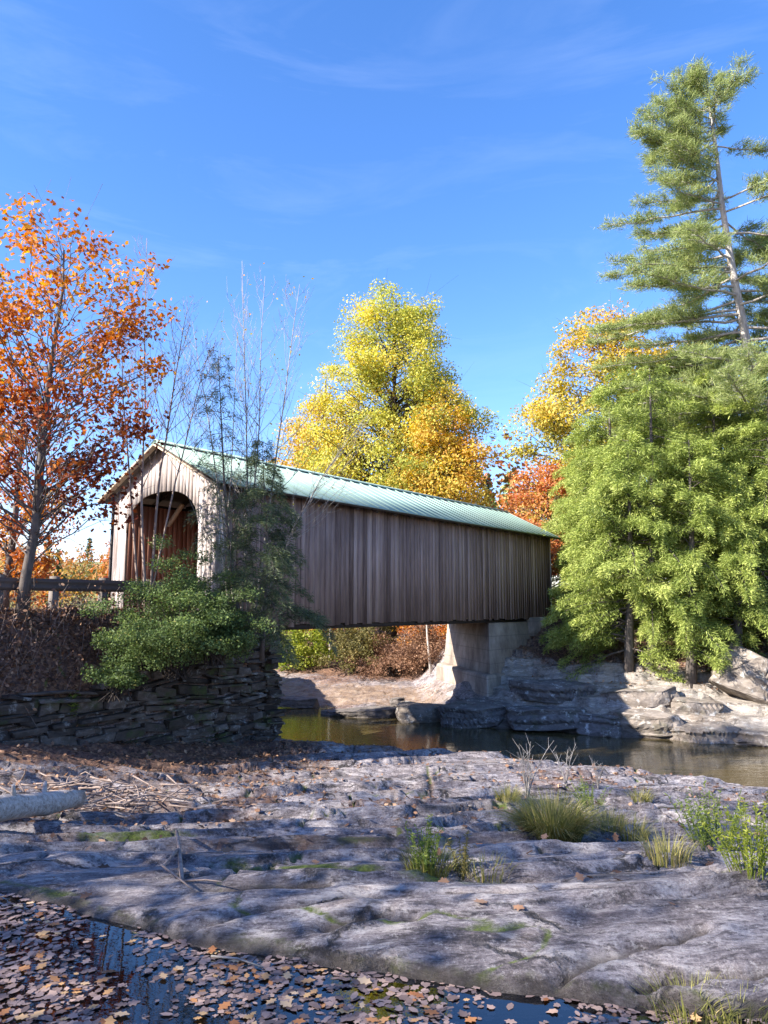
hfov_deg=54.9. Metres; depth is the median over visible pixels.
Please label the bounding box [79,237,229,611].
bare tree
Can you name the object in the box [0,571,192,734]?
undergrowth
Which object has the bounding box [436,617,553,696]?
concrete abutment
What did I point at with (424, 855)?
weed plant
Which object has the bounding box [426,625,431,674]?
birch tree
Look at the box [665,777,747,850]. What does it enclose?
weed plant
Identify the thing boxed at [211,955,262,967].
straight twig
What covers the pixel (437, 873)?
grass clump
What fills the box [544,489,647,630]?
hemlock tree
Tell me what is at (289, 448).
maple tree
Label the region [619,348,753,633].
hemlock tree
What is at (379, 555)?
covered bridge
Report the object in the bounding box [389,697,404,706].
river rock
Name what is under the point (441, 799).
stone chips
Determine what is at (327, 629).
shrub
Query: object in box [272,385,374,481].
maple tree
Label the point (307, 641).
shrub
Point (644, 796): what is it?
grass clump
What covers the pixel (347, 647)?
shrub
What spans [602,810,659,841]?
grass clump
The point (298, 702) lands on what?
river rock
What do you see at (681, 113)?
white pine
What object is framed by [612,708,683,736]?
river rock
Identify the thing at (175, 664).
bush
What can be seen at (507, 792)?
grass clump
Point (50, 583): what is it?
guard rail
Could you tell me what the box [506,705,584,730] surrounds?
river rock
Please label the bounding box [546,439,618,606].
hemlock tree
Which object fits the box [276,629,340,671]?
shrub
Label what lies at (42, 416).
oak tree
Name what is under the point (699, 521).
hemlock tree
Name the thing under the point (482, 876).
grass clump
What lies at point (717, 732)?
river rock
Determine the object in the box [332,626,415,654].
shrub
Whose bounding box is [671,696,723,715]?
river rock
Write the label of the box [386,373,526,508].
maple tree
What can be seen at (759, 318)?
white pine
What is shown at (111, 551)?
road post
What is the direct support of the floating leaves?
on the puddle water
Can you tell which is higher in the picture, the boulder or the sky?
the sky
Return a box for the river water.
[276,705,767,786]
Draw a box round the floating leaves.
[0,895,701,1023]
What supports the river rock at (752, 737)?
on the ground
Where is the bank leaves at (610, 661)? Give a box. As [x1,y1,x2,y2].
[468,610,763,696]
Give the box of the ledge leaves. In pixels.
[0,709,767,910]
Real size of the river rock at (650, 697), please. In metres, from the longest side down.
3.224 x 1.664 x 0.843 m
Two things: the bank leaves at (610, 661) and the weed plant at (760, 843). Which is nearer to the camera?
the weed plant at (760, 843)
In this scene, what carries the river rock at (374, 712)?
on the ground
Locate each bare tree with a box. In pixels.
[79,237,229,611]
[161,263,376,650]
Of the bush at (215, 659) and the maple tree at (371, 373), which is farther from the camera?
the maple tree at (371, 373)
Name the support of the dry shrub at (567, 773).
on the ground
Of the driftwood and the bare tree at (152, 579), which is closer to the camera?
the driftwood
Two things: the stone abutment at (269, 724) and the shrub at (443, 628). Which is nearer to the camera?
the stone abutment at (269, 724)
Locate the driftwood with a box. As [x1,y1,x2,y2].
[0,766,235,815]
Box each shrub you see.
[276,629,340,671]
[283,630,326,651]
[297,627,360,637]
[311,627,388,674]
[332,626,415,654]
[343,633,421,679]
[389,625,445,674]
[391,624,446,651]
[506,735,552,800]
[550,739,577,785]
[589,756,604,788]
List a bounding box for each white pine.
[560,48,767,534]
[658,218,767,504]
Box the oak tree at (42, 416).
[0,179,183,621]
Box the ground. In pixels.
[0,562,767,1023]
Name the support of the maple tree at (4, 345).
on the ground
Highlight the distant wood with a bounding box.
[0,534,109,608]
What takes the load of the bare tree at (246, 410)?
on the ground
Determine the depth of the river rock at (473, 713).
30.97 m
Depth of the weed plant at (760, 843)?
5.48 m
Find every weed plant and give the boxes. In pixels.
[67,693,80,716]
[404,813,444,872]
[446,829,474,879]
[567,776,612,810]
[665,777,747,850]
[698,791,767,879]
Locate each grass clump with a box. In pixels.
[393,839,462,877]
[450,848,525,883]
[477,786,631,842]
[490,782,531,802]
[584,805,635,832]
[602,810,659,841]
[625,783,655,802]
[629,822,709,867]
[632,968,756,1023]
[675,968,767,1023]
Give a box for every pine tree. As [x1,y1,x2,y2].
[484,497,497,508]
[498,471,525,514]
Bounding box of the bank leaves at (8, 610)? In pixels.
[0,606,259,743]
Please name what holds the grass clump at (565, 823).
on the ground
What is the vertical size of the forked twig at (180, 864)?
0.438 m
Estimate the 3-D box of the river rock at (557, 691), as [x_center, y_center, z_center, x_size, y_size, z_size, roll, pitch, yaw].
[7.162,7.683,31.657,3.610,0.936,1.965,2,-4,6]
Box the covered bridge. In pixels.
[97,439,560,629]
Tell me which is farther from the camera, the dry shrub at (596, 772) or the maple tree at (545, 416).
the maple tree at (545, 416)
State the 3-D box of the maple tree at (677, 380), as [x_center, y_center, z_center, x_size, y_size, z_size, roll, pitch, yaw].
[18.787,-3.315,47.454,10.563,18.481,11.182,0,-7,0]
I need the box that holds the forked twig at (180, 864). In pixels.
[162,830,222,890]
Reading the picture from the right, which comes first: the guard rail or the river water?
the river water
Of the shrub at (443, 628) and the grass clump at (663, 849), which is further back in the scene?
the shrub at (443, 628)
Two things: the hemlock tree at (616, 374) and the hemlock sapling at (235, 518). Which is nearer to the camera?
the hemlock sapling at (235, 518)
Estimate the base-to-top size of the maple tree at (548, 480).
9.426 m
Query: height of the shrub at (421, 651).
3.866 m
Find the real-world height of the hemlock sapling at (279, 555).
6.383 m
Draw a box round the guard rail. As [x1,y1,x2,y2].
[0,575,162,610]
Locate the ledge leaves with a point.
(615, 836)
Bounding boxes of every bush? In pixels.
[77,533,277,679]
[80,650,148,702]
[160,586,257,665]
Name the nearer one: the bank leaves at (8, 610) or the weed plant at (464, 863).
the weed plant at (464, 863)
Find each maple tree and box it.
[0,229,13,451]
[0,382,86,607]
[266,412,302,467]
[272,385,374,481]
[289,269,501,636]
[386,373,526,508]
[485,298,716,563]
[496,449,580,586]
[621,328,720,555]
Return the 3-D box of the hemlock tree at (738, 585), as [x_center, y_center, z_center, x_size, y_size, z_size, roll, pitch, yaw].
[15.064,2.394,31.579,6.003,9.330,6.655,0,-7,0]
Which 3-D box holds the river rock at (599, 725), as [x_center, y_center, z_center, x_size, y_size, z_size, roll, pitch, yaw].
[8.668,8.500,29.682,2.381,0.980,1.658,1,-9,29]
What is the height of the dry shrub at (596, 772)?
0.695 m
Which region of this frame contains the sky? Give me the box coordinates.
[0,0,767,585]
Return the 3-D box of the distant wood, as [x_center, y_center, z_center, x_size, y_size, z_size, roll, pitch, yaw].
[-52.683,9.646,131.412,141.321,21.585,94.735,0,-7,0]
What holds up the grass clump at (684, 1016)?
on the ground
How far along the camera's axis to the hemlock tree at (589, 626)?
32.15 m
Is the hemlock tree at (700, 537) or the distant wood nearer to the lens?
the hemlock tree at (700, 537)
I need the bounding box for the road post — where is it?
[107,497,115,606]
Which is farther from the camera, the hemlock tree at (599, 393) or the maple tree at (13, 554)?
the hemlock tree at (599, 393)
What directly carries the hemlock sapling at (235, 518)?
on the ground
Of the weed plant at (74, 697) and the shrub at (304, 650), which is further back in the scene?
the shrub at (304, 650)
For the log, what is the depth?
9.75 m
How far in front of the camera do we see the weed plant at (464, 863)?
5.95 m
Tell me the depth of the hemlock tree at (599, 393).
36.76 m
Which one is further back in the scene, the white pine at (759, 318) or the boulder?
the white pine at (759, 318)
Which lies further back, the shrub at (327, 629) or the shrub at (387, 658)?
the shrub at (327, 629)
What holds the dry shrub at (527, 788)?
on the ground
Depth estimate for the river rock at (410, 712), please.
32.34 m
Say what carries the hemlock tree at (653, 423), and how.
on the ground
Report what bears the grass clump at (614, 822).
on the ground
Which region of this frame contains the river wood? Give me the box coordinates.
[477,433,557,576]
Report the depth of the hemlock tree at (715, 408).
35.73 m
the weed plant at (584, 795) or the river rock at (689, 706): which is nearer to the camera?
the weed plant at (584, 795)
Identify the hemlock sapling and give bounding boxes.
[181,345,268,651]
[199,437,338,670]
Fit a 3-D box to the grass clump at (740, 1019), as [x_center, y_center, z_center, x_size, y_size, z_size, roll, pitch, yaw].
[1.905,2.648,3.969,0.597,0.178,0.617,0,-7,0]
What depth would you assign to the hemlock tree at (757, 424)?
32.72 m
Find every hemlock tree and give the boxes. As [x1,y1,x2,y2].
[538,377,667,644]
[540,432,702,688]
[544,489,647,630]
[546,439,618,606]
[567,362,767,665]
[587,349,698,570]
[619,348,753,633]
[624,433,766,687]
[640,368,767,630]
[664,460,767,674]
[668,401,767,605]
[671,372,767,652]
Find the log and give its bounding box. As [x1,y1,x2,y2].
[0,781,89,821]
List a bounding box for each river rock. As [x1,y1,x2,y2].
[279,696,319,707]
[321,706,396,717]
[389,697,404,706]
[395,701,442,722]
[437,698,512,727]
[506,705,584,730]
[508,679,595,703]
[575,713,621,737]
[600,685,679,707]
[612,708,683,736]
[670,721,741,743]
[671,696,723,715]
[733,726,767,746]
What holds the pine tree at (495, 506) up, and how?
on the ground
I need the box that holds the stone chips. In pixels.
[128,757,738,888]
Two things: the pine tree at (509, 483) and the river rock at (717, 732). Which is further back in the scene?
the pine tree at (509, 483)
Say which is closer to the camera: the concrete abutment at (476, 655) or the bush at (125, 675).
the bush at (125, 675)
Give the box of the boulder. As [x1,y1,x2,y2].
[708,642,767,704]
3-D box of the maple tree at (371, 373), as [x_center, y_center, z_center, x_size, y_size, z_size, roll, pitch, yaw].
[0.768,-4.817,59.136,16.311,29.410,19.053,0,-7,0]
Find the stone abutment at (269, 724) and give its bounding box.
[0,629,286,747]

